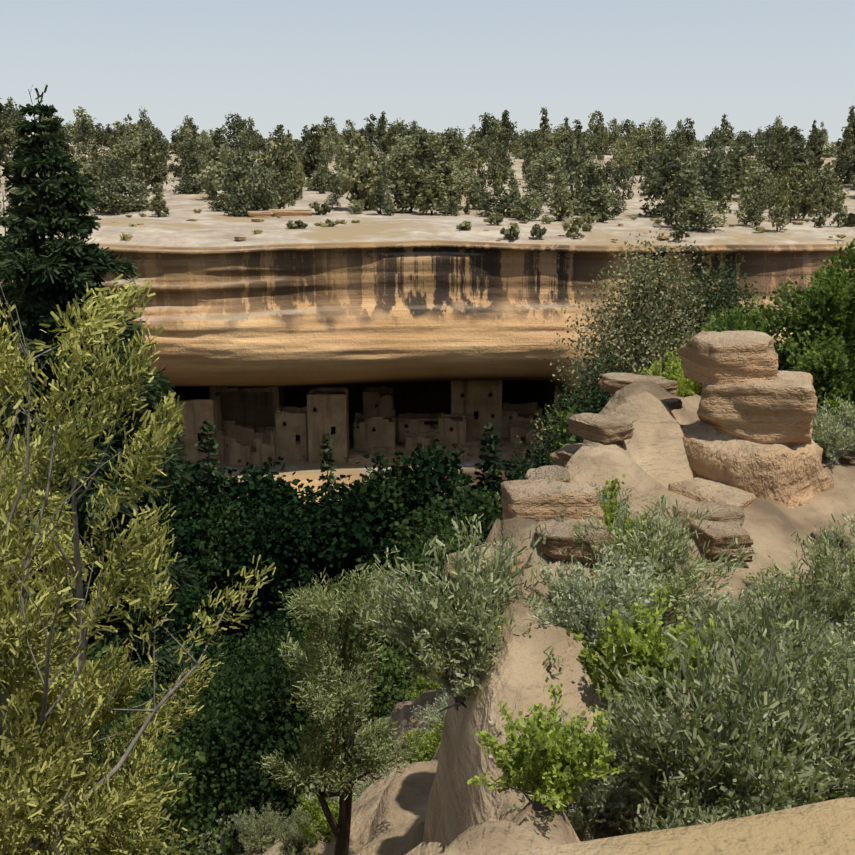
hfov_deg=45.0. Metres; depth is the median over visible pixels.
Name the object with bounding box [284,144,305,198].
mesa tree
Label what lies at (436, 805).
rocky ground
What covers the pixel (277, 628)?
canyon tree
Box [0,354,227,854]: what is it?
juniper
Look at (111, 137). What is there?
mesa tree
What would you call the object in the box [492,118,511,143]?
mesa tree
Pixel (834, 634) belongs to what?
shrub
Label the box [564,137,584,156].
mesa tree
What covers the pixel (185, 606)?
canyon tree
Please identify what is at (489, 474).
canyon tree
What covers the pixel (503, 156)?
mesa tree
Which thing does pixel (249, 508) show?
canyon tree
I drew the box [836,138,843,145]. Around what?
mesa tree
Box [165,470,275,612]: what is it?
canyon tree
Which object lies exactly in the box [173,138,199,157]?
mesa tree
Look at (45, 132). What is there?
mesa tree
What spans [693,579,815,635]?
shrub
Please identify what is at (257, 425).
cliff dwelling ruins
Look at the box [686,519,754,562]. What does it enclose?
rock bench
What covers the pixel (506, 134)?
mesa tree
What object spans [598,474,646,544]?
shrub
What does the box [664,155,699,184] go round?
mesa tree
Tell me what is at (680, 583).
shrub
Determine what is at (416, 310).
cliff
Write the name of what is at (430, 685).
shrub
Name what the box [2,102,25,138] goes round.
mesa tree
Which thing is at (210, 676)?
canyon tree
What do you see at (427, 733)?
shrub
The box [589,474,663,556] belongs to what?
shrub
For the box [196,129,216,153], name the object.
mesa tree
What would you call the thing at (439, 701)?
shrub
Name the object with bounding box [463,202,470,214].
mesa tree
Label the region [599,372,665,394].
rock bench
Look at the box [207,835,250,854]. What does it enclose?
shrub
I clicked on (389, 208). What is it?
mesa tree
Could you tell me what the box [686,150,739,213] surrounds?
mesa tree
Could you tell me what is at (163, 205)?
mesa tree
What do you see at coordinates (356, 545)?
canyon tree
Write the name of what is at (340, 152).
mesa tree
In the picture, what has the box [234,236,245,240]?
mesa stone
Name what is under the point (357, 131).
mesa tree
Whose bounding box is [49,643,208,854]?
slope oak
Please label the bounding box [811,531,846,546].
rock bench
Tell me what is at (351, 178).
mesa tree
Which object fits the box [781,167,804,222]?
mesa tree
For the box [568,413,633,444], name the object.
rock bench
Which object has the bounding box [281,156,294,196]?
mesa tree
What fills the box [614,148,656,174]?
mesa tree
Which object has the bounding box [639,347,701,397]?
shrub
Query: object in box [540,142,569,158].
mesa tree
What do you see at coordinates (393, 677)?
canyon tree
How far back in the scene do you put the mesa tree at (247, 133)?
406.99 m
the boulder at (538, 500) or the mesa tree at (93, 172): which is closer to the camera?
the boulder at (538, 500)
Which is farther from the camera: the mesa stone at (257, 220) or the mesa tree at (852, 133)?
the mesa tree at (852, 133)
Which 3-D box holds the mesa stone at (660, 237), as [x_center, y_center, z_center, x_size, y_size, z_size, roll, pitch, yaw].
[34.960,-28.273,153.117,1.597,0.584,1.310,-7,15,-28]
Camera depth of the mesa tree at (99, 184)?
190.01 m
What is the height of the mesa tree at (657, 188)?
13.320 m
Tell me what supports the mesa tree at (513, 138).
on the cliff at (416, 310)
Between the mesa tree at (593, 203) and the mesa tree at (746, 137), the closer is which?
the mesa tree at (593, 203)
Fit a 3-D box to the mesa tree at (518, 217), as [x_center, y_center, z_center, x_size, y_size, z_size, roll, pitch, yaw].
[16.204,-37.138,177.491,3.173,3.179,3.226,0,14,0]
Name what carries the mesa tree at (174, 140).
on the cliff at (416, 310)
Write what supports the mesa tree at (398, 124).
on the cliff at (416, 310)
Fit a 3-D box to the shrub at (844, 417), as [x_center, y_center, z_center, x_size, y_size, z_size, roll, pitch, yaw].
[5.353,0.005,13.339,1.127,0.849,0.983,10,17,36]
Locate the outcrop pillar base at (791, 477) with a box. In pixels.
[681,420,833,508]
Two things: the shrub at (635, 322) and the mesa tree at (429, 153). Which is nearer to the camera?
the shrub at (635, 322)
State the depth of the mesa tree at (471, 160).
270.67 m
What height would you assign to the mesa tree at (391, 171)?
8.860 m
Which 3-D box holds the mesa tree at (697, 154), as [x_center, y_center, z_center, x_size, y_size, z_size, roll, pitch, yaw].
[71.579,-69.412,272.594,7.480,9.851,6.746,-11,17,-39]
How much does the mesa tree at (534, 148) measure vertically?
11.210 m
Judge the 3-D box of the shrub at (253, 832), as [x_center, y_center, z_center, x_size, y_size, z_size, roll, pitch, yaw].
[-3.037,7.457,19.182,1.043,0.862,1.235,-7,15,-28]
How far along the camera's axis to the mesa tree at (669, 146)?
307.58 m
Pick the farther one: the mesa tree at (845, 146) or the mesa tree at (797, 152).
the mesa tree at (845, 146)
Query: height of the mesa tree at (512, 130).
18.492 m
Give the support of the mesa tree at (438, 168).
on the cliff at (416, 310)
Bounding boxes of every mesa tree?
[0,98,13,164]
[0,119,18,153]
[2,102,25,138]
[2,187,25,211]
[3,152,25,178]
[4,159,89,204]
[5,97,20,136]
[5,110,28,143]
[28,116,51,146]
[51,116,75,161]
[60,156,109,197]
[63,123,74,141]
[65,106,96,141]
[72,119,80,146]
[73,141,91,167]
[76,117,95,153]
[83,148,117,164]
[86,155,108,173]
[87,139,105,163]
[90,161,102,190]
[91,176,151,211]
[92,181,103,212]
[94,123,109,147]
[95,177,128,214]
[98,157,138,198]
[104,123,112,145]
[107,126,124,148]
[107,133,143,173]
[108,121,131,165]
[108,153,124,170]
[113,125,127,145]
[123,114,134,138]
[126,156,141,184]
[127,123,141,140]
[129,182,151,197]
[134,107,152,138]
[135,200,150,210]
[136,133,174,191]
[140,129,172,172]
[149,132,173,155]
[149,182,166,216]
[160,200,169,216]
[169,135,180,152]
[169,162,174,172]
[169,180,203,193]
[171,129,180,146]
[173,130,184,147]
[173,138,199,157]
[173,142,191,179]
[176,115,201,145]
[179,170,186,189]
[180,140,202,182]
[181,130,190,146]
[184,174,191,186]
[184,179,201,192]
[189,118,198,145]
[192,142,207,156]
[193,143,239,198]
[195,140,230,158]
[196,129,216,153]
[197,156,208,167]
[204,191,234,210]
[205,128,229,173]
[219,192,256,216]
[220,147,253,194]
[221,149,278,201]
[222,112,251,147]
[225,141,254,164]
[233,169,280,215]
[235,117,260,147]
[238,135,251,154]
[249,134,268,156]
[255,140,286,172]
[265,124,300,195]
[268,169,294,208]
[279,137,302,156]
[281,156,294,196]
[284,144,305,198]
[289,193,295,204]
[294,125,321,176]
[295,147,305,188]
[299,124,326,184]
[305,171,333,190]
[310,163,344,189]
[316,116,339,137]
[317,126,325,144]
[318,177,325,193]
[320,126,343,146]
[320,153,333,163]
[321,128,338,159]
[323,117,338,147]
[323,194,342,208]
[328,178,344,196]
[329,181,339,191]
[333,132,383,209]
[334,139,345,164]
[340,151,350,170]
[341,120,356,148]
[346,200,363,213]
[353,128,373,147]
[353,149,362,170]
[355,136,376,156]
[355,170,375,210]
[357,128,369,144]
[360,160,393,198]
[363,114,378,144]
[366,149,386,186]
[368,177,393,214]
[373,116,387,142]
[373,151,394,169]
[373,155,390,177]
[374,141,386,154]
[375,111,387,148]
[379,124,414,154]
[383,196,396,215]
[384,142,418,181]
[386,122,396,146]
[387,134,435,159]
[387,154,410,190]
[389,118,412,141]
[390,126,402,150]
[390,146,431,213]
[405,120,422,141]
[409,132,443,198]
[411,156,453,191]
[412,170,448,215]
[424,137,433,150]
[427,132,443,155]
[427,161,459,209]
[434,154,466,173]
[435,126,467,155]
[435,147,456,183]
[439,196,460,215]
[442,131,463,160]
[451,182,462,206]
[453,167,480,194]
[454,138,484,178]
[463,177,492,209]
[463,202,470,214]
[466,124,475,147]
[467,112,501,153]
[469,138,485,159]
[476,161,487,187]
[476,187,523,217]
[476,192,493,214]
[481,134,495,161]
[484,155,505,191]
[484,165,514,178]
[485,149,514,172]
[490,141,513,165]
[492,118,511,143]
[498,110,513,153]
[501,111,516,147]
[501,167,507,183]
[506,169,520,213]
[509,132,517,146]
[509,192,543,220]
[511,129,540,155]
[511,133,521,154]
[512,203,529,219]
[514,149,525,158]
[520,148,532,177]
[520,167,549,187]
[522,173,551,202]
[525,153,564,182]
[529,129,540,160]
[530,189,543,211]
[531,145,565,170]
[537,107,554,162]
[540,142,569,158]
[546,139,598,213]
[546,169,574,220]
[549,170,565,188]
[549,199,568,219]
[551,123,563,149]
[551,124,577,148]
[561,117,572,146]
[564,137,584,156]
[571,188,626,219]
[572,119,586,147]
[575,161,587,181]
[580,164,602,215]
[583,132,602,164]
[585,110,603,151]
[587,162,610,195]
[590,185,607,214]
[592,112,609,156]
[599,160,617,191]
[603,118,623,154]
[604,185,614,209]
[608,138,633,171]
[608,164,637,199]
[611,189,626,211]
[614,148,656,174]
[615,124,646,161]
[617,119,637,138]
[622,133,633,144]
[627,142,636,161]
[630,133,658,158]
[632,128,643,138]
[633,148,703,217]
[641,148,671,190]
[642,155,661,182]
[643,117,668,155]
[657,169,707,228]
[661,130,688,161]
[661,131,682,148]
[663,177,698,208]
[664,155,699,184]
[668,161,684,186]
[670,119,689,141]
[671,129,690,160]
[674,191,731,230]
[679,118,695,155]
[686,144,701,161]
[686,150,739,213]
[690,145,708,169]
[695,139,759,199]
[695,141,704,148]
[698,129,731,171]
[703,126,724,150]
[719,114,730,146]
[726,126,734,145]
[728,157,760,191]
[729,130,753,144]
[733,192,761,224]
[735,136,761,155]
[736,148,753,163]
[737,166,776,211]
[740,134,753,144]
[745,205,765,226]
[747,167,783,209]
[748,158,764,170]
[752,126,763,145]
[756,128,792,168]
[757,130,773,145]
[763,126,796,191]
[763,170,791,230]
[768,115,789,136]
[780,140,815,182]
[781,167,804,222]
[788,157,827,220]
[789,126,807,147]
[800,156,848,210]
[806,129,824,170]
[809,120,817,147]
[812,197,822,216]
[816,122,828,141]
[817,128,827,142]
[817,141,838,156]
[819,167,841,184]
[821,191,835,216]
[827,174,838,199]
[829,190,848,226]
[831,152,854,183]
[835,127,852,167]
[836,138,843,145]
[841,117,854,145]
[842,114,854,145]
[844,105,854,130]
[845,135,854,179]
[848,176,854,189]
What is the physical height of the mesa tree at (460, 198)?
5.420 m
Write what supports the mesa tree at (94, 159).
on the cliff at (416, 310)
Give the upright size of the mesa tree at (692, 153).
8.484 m
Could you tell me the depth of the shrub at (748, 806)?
4.82 m
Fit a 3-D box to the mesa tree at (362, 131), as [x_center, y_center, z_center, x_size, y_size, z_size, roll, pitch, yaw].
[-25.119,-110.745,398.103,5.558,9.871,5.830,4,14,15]
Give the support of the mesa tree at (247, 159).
on the cliff at (416, 310)
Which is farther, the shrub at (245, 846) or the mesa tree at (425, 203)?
the mesa tree at (425, 203)
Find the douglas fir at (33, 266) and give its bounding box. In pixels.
[0,85,201,849]
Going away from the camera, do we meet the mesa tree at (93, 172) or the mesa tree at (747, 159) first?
the mesa tree at (93, 172)
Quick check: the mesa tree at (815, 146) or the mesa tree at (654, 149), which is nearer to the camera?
the mesa tree at (815, 146)
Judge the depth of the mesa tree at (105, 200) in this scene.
185.18 m
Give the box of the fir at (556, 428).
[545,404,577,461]
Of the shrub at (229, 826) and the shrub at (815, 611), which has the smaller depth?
the shrub at (815, 611)
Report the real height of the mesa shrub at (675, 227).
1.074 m
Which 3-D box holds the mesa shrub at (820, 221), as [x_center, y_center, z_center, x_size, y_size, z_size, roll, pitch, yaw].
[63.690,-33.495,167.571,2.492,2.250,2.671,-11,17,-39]
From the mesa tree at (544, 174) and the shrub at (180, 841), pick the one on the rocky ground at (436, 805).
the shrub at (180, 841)
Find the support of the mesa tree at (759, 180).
on the cliff at (416, 310)
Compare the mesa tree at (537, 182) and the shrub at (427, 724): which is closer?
the shrub at (427, 724)
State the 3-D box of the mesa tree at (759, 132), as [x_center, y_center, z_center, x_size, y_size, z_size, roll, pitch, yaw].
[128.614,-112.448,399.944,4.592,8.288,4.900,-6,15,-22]
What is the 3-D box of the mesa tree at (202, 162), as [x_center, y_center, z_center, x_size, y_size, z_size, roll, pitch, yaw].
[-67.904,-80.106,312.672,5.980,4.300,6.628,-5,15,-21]
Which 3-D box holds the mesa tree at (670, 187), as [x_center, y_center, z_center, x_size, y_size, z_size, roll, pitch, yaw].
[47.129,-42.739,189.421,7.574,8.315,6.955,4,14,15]
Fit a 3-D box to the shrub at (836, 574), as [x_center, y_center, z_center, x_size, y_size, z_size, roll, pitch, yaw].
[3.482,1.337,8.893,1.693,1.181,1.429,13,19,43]
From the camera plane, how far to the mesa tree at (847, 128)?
353.44 m
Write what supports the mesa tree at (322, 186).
on the cliff at (416, 310)
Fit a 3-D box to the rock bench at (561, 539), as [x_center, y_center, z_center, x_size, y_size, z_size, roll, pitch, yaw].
[1.125,0.876,7.951,0.604,0.209,0.405,3,14,14]
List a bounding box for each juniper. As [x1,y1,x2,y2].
[0,274,275,854]
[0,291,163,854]
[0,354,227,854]
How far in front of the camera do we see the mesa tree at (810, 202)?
180.92 m
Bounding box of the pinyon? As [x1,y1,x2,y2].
[256,561,425,854]
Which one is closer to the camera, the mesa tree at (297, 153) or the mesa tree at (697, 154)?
the mesa tree at (297, 153)
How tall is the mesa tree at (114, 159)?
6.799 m
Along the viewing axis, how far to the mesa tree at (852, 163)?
244.19 m
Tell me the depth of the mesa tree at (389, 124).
371.39 m
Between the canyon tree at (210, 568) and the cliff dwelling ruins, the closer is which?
the canyon tree at (210, 568)
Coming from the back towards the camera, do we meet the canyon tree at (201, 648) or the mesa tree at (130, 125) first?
the mesa tree at (130, 125)
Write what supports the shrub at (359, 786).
on the rocky ground at (436, 805)
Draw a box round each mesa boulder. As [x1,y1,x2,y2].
[247,211,272,216]
[268,209,312,216]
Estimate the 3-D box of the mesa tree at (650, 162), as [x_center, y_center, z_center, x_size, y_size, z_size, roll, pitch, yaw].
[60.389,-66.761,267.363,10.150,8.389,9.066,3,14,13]
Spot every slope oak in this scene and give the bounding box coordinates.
[46,639,240,854]
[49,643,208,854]
[125,660,269,842]
[158,612,321,809]
[167,620,377,854]
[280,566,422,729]
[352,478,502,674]
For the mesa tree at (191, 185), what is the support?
on the cliff at (416, 310)
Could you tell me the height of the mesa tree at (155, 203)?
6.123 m
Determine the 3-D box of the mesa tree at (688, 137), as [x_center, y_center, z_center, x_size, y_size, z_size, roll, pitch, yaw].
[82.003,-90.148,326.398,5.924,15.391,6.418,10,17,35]
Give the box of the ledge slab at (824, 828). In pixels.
[491,797,854,854]
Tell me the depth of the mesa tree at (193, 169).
240.10 m
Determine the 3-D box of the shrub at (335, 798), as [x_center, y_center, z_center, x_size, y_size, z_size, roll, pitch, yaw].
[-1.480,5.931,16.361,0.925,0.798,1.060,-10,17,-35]
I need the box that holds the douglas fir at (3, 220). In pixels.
[0,192,19,328]
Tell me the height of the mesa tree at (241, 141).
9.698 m
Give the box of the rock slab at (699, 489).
[668,477,755,509]
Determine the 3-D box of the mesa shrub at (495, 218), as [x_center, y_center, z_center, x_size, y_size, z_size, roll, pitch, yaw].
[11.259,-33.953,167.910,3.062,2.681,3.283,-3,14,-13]
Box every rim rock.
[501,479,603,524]
[525,468,535,479]
[527,465,570,482]
[549,518,605,525]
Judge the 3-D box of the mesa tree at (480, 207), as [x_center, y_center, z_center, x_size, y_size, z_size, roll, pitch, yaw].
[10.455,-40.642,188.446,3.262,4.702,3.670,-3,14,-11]
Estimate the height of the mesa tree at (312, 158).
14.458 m
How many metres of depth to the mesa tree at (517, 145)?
371.75 m
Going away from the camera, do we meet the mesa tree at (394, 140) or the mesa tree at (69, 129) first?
the mesa tree at (394, 140)
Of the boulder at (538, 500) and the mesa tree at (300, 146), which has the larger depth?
the mesa tree at (300, 146)
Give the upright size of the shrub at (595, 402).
8.377 m
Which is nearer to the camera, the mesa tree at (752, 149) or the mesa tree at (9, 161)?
the mesa tree at (9, 161)
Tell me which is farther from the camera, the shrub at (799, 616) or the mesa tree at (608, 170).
the mesa tree at (608, 170)
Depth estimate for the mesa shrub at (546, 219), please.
170.38 m
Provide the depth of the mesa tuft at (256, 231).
152.81 m
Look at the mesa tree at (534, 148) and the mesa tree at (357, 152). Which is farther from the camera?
the mesa tree at (534, 148)
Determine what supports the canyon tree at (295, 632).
on the rocky ground at (436, 805)
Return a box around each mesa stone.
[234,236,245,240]
[251,219,263,221]
[656,235,669,238]
[792,221,802,223]
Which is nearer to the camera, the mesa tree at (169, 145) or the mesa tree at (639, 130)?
the mesa tree at (169, 145)
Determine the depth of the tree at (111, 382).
9.35 m
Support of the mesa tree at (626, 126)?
on the cliff at (416, 310)
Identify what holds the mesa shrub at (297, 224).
on the cliff at (416, 310)
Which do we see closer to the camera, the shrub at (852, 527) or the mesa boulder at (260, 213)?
the shrub at (852, 527)
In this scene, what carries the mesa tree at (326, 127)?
on the cliff at (416, 310)
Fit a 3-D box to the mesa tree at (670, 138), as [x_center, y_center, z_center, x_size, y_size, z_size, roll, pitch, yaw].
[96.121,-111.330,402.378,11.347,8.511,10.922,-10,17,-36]
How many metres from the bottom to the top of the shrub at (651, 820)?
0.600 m
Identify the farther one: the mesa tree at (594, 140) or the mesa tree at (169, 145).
the mesa tree at (169, 145)
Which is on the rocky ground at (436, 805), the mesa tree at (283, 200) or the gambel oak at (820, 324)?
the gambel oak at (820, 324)
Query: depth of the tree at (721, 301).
34.53 m
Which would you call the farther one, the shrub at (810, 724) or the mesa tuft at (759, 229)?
the mesa tuft at (759, 229)
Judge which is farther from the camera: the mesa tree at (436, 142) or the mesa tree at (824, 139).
the mesa tree at (824, 139)
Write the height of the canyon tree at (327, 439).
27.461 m
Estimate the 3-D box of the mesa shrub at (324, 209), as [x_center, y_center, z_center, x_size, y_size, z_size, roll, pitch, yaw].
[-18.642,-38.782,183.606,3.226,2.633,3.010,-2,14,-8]
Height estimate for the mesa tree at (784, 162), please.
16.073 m
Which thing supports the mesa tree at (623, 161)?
on the cliff at (416, 310)
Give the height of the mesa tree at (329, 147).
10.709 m
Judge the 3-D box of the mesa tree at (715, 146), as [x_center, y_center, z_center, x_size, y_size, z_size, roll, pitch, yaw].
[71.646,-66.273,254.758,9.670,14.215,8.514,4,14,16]
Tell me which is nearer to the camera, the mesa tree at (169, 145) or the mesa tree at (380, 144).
the mesa tree at (169, 145)
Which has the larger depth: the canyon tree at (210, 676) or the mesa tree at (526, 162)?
the mesa tree at (526, 162)
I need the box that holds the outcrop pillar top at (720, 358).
[678,330,778,384]
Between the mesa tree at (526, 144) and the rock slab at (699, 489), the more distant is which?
the mesa tree at (526, 144)
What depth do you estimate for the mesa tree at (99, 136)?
374.56 m
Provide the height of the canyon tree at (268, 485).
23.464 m
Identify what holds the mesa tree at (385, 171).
on the cliff at (416, 310)
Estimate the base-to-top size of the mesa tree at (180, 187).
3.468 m
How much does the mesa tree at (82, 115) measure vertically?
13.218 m
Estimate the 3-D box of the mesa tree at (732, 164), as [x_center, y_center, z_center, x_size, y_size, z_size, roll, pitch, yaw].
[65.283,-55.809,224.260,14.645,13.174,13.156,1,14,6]
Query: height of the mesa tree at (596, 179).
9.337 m
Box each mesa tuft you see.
[119,233,132,240]
[193,208,201,212]
[251,229,262,233]
[336,219,346,223]
[653,217,663,223]
[753,226,764,231]
[836,234,845,238]
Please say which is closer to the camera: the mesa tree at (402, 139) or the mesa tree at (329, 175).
the mesa tree at (329, 175)
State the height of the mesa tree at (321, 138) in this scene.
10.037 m
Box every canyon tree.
[148,457,221,525]
[152,498,229,619]
[158,497,216,613]
[158,638,246,707]
[159,484,247,631]
[159,582,233,662]
[159,587,192,639]
[163,479,237,535]
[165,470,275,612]
[169,657,231,703]
[179,494,338,635]
[184,494,258,644]
[189,456,327,550]
[193,420,234,614]
[210,492,312,625]
[212,498,326,630]
[216,505,289,633]
[222,657,263,686]
[223,507,340,624]
[228,488,334,580]
[240,619,306,682]
[265,602,304,633]
[276,475,409,602]
[276,582,350,639]
[276,619,312,651]
[312,432,340,534]
[316,452,482,582]
[350,439,496,567]
[364,503,450,575]
[367,481,481,583]
[372,671,392,719]
[377,639,407,705]
[391,506,486,563]
[451,470,517,538]
[474,422,501,492]
[476,429,502,501]
[498,444,543,490]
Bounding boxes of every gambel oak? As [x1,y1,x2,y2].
[701,239,854,418]
[779,333,793,365]
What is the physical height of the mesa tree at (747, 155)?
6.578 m
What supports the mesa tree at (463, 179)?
on the cliff at (416, 310)
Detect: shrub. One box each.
[117,207,131,212]
[164,830,194,854]
[184,830,217,853]
[201,816,232,846]
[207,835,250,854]
[214,831,248,854]
[221,817,240,836]
[234,802,293,854]
[234,806,256,822]
[272,803,323,854]
[282,844,297,854]
[286,220,307,228]
[293,787,331,825]
[298,797,356,845]
[302,785,358,807]
[309,201,318,207]
[314,203,331,214]
[324,219,337,226]
[352,773,374,799]
[352,774,369,798]
[354,513,606,711]
[371,762,397,780]
[393,724,413,751]
[395,724,437,764]
[403,717,443,762]
[407,669,443,699]
[410,705,442,735]
[421,696,448,738]
[425,684,449,713]
[456,220,471,230]
[467,677,625,821]
[486,710,670,840]
[487,211,503,225]
[497,476,576,521]
[500,223,520,239]
[527,549,652,647]
[530,223,546,238]
[534,543,675,643]
[541,215,554,223]
[561,218,588,236]
[565,577,725,711]
[569,494,760,630]
[569,596,854,827]
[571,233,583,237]
[581,212,597,224]
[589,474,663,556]
[596,212,608,222]
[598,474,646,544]
[620,743,802,832]
[626,781,731,832]
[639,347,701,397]
[653,621,681,701]
[656,583,757,663]
[670,224,681,229]
[670,229,689,240]
[689,572,854,705]
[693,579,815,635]
[710,619,854,801]
[739,715,854,811]
[742,514,854,640]
[800,619,854,713]
[802,626,854,653]
[803,603,854,652]
[811,214,826,226]
[811,408,854,464]
[813,400,854,453]
[827,755,854,796]
[835,397,854,447]
[840,510,854,560]
[842,213,854,226]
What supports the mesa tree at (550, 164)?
on the cliff at (416, 310)
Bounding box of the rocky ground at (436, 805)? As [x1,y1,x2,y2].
[194,381,854,854]
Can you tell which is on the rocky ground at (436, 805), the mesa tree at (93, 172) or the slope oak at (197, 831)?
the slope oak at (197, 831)
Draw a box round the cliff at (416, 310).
[0,144,854,634]
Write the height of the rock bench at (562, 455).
0.244 m
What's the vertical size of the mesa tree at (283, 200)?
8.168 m
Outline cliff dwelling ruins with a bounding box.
[147,380,566,469]
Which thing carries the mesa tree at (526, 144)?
on the cliff at (416, 310)
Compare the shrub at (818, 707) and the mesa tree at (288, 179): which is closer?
the shrub at (818, 707)
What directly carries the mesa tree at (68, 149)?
on the cliff at (416, 310)
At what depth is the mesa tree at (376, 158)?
208.71 m
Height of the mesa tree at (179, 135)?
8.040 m
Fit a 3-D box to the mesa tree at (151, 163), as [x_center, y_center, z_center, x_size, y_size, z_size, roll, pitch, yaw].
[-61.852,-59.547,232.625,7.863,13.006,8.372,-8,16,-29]
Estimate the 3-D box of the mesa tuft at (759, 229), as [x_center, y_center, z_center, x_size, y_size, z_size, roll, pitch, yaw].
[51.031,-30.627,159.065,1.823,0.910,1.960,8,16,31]
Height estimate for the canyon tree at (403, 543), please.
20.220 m
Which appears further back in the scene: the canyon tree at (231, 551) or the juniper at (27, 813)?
the canyon tree at (231, 551)
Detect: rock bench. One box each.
[441,540,524,588]
[535,521,612,563]
[549,443,594,467]
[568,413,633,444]
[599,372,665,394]
[653,379,677,395]
[659,398,682,410]
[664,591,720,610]
[673,501,744,526]
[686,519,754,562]
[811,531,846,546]
[836,454,854,465]
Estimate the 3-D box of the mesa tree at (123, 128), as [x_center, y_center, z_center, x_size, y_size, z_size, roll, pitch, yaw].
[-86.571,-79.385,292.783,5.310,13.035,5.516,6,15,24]
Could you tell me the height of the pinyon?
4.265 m
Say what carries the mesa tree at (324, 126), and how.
on the cliff at (416, 310)
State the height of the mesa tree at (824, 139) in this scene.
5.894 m
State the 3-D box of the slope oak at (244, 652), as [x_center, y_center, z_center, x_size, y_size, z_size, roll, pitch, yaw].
[-5.905,9.737,33.126,5.887,7.638,6.042,1,14,5]
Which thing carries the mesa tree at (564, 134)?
on the cliff at (416, 310)
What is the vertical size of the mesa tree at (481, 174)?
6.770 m
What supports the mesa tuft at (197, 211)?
on the cliff at (416, 310)
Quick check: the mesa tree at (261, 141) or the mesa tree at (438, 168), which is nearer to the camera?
the mesa tree at (438, 168)
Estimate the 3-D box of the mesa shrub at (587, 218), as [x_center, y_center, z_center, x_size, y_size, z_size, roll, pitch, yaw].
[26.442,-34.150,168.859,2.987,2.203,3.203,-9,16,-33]
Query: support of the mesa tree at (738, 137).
on the cliff at (416, 310)
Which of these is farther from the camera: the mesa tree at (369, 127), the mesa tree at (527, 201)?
the mesa tree at (369, 127)
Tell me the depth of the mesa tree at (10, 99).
382.09 m
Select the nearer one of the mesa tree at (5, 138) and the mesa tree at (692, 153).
the mesa tree at (5, 138)
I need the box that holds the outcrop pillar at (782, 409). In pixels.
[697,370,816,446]
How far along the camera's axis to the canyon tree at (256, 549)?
132.70 m
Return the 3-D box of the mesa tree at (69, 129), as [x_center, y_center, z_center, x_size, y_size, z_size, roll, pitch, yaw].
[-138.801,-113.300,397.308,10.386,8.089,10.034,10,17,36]
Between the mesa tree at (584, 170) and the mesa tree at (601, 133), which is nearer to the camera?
the mesa tree at (584, 170)
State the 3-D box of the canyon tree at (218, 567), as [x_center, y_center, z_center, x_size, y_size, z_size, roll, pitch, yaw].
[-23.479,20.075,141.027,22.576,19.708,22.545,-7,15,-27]
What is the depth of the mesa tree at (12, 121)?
346.33 m
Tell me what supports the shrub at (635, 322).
on the rocky ground at (436, 805)
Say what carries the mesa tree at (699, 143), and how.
on the cliff at (416, 310)
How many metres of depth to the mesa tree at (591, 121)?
391.18 m
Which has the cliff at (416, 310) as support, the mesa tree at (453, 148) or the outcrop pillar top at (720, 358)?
the mesa tree at (453, 148)
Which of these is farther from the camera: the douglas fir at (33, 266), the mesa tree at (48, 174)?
the mesa tree at (48, 174)
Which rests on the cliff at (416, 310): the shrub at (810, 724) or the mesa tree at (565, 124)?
the mesa tree at (565, 124)
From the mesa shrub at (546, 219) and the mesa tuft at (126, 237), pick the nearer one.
the mesa tuft at (126, 237)
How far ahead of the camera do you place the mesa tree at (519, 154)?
358.26 m
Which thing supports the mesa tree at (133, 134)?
on the cliff at (416, 310)
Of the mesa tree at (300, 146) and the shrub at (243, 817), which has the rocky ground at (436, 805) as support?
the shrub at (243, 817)
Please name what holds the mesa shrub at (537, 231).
on the cliff at (416, 310)
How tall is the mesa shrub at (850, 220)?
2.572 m
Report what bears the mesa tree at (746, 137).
on the cliff at (416, 310)
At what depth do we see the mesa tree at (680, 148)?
287.56 m
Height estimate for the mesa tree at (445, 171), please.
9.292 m
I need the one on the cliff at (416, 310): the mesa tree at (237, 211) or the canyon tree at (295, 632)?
the mesa tree at (237, 211)
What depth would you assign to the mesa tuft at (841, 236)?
154.78 m
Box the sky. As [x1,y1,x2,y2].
[0,0,854,147]
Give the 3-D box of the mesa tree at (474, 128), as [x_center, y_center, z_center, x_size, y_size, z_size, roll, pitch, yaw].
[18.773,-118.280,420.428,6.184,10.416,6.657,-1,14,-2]
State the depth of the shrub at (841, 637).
8.30 m
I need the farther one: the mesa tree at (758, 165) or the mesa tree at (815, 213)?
the mesa tree at (758, 165)
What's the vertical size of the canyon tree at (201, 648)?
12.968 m
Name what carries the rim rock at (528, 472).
on the rocky ground at (436, 805)
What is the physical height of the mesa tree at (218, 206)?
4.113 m
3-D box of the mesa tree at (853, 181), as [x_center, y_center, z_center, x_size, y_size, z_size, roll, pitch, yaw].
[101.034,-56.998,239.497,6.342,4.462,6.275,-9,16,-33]
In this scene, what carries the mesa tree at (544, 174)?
on the cliff at (416, 310)
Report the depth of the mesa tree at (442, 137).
349.49 m
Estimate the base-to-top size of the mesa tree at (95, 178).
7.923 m
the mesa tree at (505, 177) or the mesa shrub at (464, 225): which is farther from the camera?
the mesa tree at (505, 177)
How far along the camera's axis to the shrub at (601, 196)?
179.79 m
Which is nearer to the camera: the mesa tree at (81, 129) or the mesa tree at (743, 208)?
the mesa tree at (743, 208)
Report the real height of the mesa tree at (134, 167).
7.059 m
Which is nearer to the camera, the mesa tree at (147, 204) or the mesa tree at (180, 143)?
the mesa tree at (147, 204)

